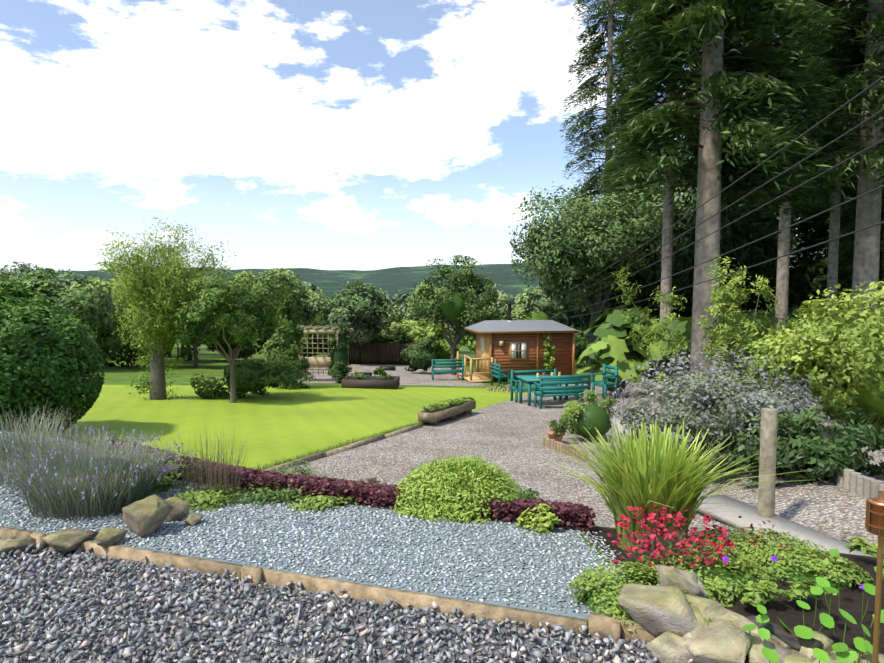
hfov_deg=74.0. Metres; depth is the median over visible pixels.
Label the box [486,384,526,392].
log roll
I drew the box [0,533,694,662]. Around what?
gravel
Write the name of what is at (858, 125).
power lines
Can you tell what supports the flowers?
on the ground
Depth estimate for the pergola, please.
23.59 m
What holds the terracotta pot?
on the ground
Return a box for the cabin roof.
[465,301,577,331]
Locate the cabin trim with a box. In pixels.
[451,328,577,382]
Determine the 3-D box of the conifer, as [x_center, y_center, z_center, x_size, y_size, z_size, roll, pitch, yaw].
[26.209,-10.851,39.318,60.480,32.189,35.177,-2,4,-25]
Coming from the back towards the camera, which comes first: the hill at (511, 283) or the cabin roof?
the hill at (511, 283)
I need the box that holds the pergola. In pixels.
[298,325,354,382]
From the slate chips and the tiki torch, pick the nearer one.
the tiki torch
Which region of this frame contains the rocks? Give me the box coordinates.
[0,449,883,662]
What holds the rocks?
on the ground
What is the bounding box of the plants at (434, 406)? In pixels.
[351,366,524,410]
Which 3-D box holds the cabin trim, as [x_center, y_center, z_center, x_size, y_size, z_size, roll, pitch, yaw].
[2.994,1.240,26.318,5.490,2.670,3.120,-1,4,-10]
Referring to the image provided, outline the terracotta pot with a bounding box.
[547,429,563,441]
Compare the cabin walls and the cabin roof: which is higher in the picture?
the cabin roof
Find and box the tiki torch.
[865,491,883,662]
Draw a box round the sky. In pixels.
[0,0,823,271]
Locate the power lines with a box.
[531,76,883,317]
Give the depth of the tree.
18.63 m
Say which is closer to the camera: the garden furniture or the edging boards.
the edging boards
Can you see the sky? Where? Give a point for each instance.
(362, 135)
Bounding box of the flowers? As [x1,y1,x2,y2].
[5,425,863,589]
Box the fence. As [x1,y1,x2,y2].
[329,342,415,364]
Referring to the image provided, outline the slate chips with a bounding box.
[0,431,638,614]
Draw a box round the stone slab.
[696,494,883,557]
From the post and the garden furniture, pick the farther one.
the garden furniture
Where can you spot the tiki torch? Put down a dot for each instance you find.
(874, 520)
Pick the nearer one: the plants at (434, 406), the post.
the post
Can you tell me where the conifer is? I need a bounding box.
[538,0,883,382]
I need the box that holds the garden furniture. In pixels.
[431,359,618,408]
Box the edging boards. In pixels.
[0,400,867,656]
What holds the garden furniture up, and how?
on the ground
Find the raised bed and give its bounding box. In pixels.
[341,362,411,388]
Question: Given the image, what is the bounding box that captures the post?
[757,408,777,517]
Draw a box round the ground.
[0,339,883,662]
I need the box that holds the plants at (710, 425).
[0,281,883,662]
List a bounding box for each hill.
[11,262,800,282]
[60,271,846,309]
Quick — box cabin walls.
[492,333,572,378]
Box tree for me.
[0,180,883,433]
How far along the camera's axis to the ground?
6.37 m
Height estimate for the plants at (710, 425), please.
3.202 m

